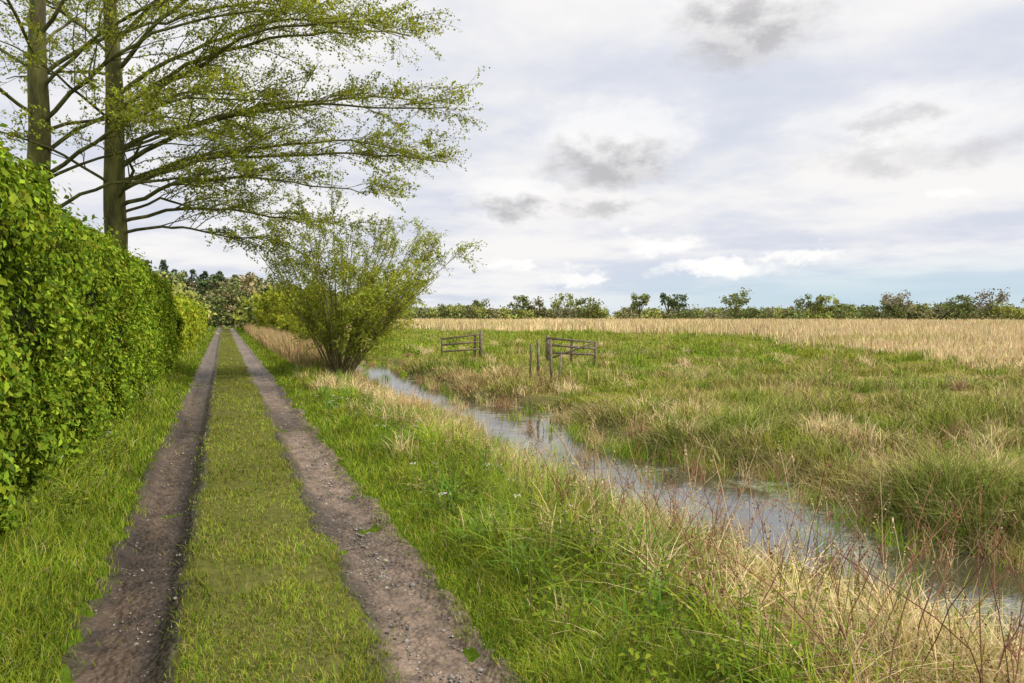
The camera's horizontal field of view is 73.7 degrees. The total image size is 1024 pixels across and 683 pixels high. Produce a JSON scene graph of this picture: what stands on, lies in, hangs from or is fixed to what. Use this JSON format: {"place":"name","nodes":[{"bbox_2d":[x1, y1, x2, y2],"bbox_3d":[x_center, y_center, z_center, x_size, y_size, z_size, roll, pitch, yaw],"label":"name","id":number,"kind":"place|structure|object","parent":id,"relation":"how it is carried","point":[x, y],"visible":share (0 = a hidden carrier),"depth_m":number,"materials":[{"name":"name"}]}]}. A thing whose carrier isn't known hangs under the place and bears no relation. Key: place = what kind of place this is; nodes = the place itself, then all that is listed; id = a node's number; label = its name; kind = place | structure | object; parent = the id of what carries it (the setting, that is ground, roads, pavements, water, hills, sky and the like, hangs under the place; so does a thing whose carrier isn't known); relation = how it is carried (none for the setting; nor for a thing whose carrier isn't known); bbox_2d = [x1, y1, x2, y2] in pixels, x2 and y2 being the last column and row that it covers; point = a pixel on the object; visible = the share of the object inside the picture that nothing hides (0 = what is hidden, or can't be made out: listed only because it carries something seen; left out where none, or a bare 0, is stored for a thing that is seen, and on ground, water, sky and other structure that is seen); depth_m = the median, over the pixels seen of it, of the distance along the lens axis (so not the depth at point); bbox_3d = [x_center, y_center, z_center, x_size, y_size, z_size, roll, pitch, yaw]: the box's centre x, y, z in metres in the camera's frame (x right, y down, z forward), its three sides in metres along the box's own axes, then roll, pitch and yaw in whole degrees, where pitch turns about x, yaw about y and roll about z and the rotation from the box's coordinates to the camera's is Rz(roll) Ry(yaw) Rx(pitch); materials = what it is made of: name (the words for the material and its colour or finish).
{"place":"outdoors","nodes":[
{"label":"outdoors","id":0,"kind":"place"},
{"bbox_2d":[143,259,383,312],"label":"wooded hillside","id":1,"kind":"structure","parent":0,"point":[201,285],"depth_m":226.62,"materials":[{"name":"green plant"}]},
{"bbox_2d":[55,325,528,682],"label":"dirt track","id":2,"kind":"structure","parent":0,"point":[106,656],"depth_m":4.63,"materials":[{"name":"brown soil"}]},
{"bbox_2d":[0,316,1023,682],"bbox_3d":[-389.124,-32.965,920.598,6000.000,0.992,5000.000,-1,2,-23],"label":"ground","id":3,"kind":"structure","parent":0,"point":[260,578],"depth_m":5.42,"materials":[{"name":"green plant"}]},
{"bbox_2d":[0,123,183,547],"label":"hedge","id":4,"kind":"object","parent":3,"relation":"on","point":[89,338],"visible":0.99,"depth_m":6.63,"materials":[{"name":"green plant"}]},
{"bbox_2d":[0,0,364,227],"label":"alder tree","id":5,"kind":"object","parent":3,"relation":"on","point":[38,80],"visible":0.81,"depth_m":16.75,"materials":[{"name":"green plant"}]},
{"bbox_2d":[172,293,207,356],"bbox_3d":[-21.649,-1.416,45.163,2.542,3.083,40.391,-1,2,-23],"label":"hedge","id":6,"kind":"object","parent":3,"relation":"on","point":[191,325],"visible":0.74,"depth_m":30.96,"materials":[{"name":"green plant"}]},
{"bbox_2d":[0,0,489,263],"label":"alder tree","id":7,"kind":"object","parent":3,"relation":"on","point":[115,203],"visible":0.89,"depth_m":18.29,"materials":[{"name":"green plant"}]},
{"bbox_2d":[161,272,334,333],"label":"woodland edge","id":8,"kind":"object","parent":3,"relation":"on","point":[231,308],"visible":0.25,"depth_m":99.78,"materials":[{"name":"green plant"}]},
{"bbox_2d":[241,283,306,335],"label":"willow shrub","id":9,"kind":"object","parent":3,"relation":"on","point":[262,310],"visible":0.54,"depth_m":57.93,"materials":[{"name":"green plant"}]},
{"bbox_2d":[243,322,361,373],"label":"dead verge herbs","id":10,"kind":"object","parent":3,"relation":"on","point":[278,342],"visible":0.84,"depth_m":25.83,"materials":[{"name":"plant"}]},
{"bbox_2d":[277,293,350,343],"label":"willow shrub","id":11,"kind":"object","parent":3,"relation":"on","point":[291,321],"visible":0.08,"depth_m":43.57,"materials":[{"name":"green plant"}]},
{"bbox_2d":[58,385,574,539],"bbox_3d":[-3.287,1.203,9.312,4.110,0.509,10.427,-1,2,-23],"label":"cow parsley","id":12,"kind":"object","parent":3,"relation":"on","point":[375,436],"visible":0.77,"depth_m":6.97,"materials":[{"name":"green plant"}]},
{"bbox_2d":[221,155,487,376],"bbox_3d":[-4.187,-2.051,20.292,7.163,6.389,7.475,1,2,28],"label":"willow shrub","id":13,"kind":"object","parent":3,"relation":"on","point":[368,318],"visible":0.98,"depth_m":19.54,"materials":[{"name":"green plant"}]},
{"bbox_2d":[441,331,482,356],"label":"wooden gate","id":14,"kind":"structure","parent":3,"relation":"on","point":[480,342],"depth_m":32.15,"materials":[{"name":"grey wood"}]},
{"bbox_2d":[2,383,965,682],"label":"nettle patch","id":15,"kind":"object","parent":3,"relation":"on","point":[636,629],"visible":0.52,"depth_m":3.87,"materials":[{"name":"green plant"}]},
{"bbox_2d":[529,344,531,378],"bbox_3d":[0.533,0.786,19.809,0.097,1.428,0.060,-1,2,-23],"label":"wooden post","id":16,"kind":"object","parent":3,"relation":"on","point":[530,360],"visible":0.64,"depth_m":19.78,"materials":[{"name":"grey wood"}]},
{"bbox_2d":[537,339,539,374],"bbox_3d":[0.764,0.718,19.744,0.089,1.566,0.074,-1,2,-23],"label":"wooden post","id":17,"kind":"object","parent":3,"relation":"on","point":[538,355],"visible":0.64,"depth_m":19.70,"materials":[{"name":"grey wood"}]},
{"bbox_2d":[549,339,552,378],"bbox_3d":[1.131,0.716,19.791,0.102,1.567,0.073,-1,2,-23],"label":"wooden post","id":18,"kind":"object","parent":3,"relation":"on","point":[550,352],"visible":0.64,"depth_m":19.75,"materials":[{"name":"grey wood"}]},
{"bbox_2d":[558,354,561,381],"bbox_3d":[1.313,0.942,18.948,0.180,1.212,0.053,-1,2,-23],"label":"wooden post","id":19,"kind":"object","parent":3,"relation":"on","point":[560,361],"visible":0.64,"depth_m":18.93,"materials":[{"name":"grey wood"}]},
{"bbox_2d":[545,335,596,362],"bbox_3d":[2.294,0.477,26.566,2.001,1.470,0.226,0,2,-1],"label":"wooden fence","id":20,"kind":"object","parent":3,"relation":"on","point":[570,352],"visible":0.84,"depth_m":26.49,"materials":[{"name":"grey wood"}]},
{"bbox_2d":[269,351,1022,682],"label":"sedge clumps","id":21,"kind":"object","parent":3,"relation":"on","point":[791,655],"visible":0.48,"depth_m":4.29,"materials":[{"name":"green plant"}]},
{"bbox_2d":[313,359,1023,682],"bbox_3d":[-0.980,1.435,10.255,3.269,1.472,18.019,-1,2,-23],"label":"dry grass clumps","id":22,"kind":"object","parent":3,"relation":"on","point":[791,586],"visible":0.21,"depth_m":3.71,"materials":[{"name":"beige plant"}]},
{"bbox_2d":[332,325,1023,559],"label":"marsh grass","id":23,"kind":"structure","parent":3,"relation":"on","point":[1009,476],"depth_m":13.51,"materials":[{"name":"plant"}]},
{"bbox_2d":[364,356,1023,682],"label":"dead dock stalks","id":24,"kind":"object","parent":3,"relation":"on","point":[816,585],"visible":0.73,"depth_m":3.76,"materials":[{"name":"plant"}]},
{"bbox_2d":[387,287,1023,320],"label":"distant tree line","id":25,"kind":"object","parent":3,"relation":"on","point":[896,308],"visible":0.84,"depth_m":230.33,"materials":[{"name":"green plant"}]},
{"bbox_2d":[389,317,1023,373],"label":"reed bed","id":26,"kind":"object","parent":3,"relation":"on","point":[1006,335],"visible":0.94,"depth_m":70.06,"materials":[{"name":"plant"}]},
{"bbox_2d":[0,0,1023,315],"label":"sky","id":27,"kind":"structure","parent":0,"point":[856,151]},
{"bbox_2d":[342,357,1023,654],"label":"ditch water","id":28,"kind":"structure","parent":0,"point":[493,415],"depth_m":7.87,"materials":[{"name":"grey liquid"}]},
{"bbox_2d":[341,349,1023,653],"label":"water edge rushes","id":29,"kind":"object","parent":28,"relation":"in","point":[702,464],"visible":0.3,"depth_m":8.24,"materials":[{"name":"green plant"}]}
]}

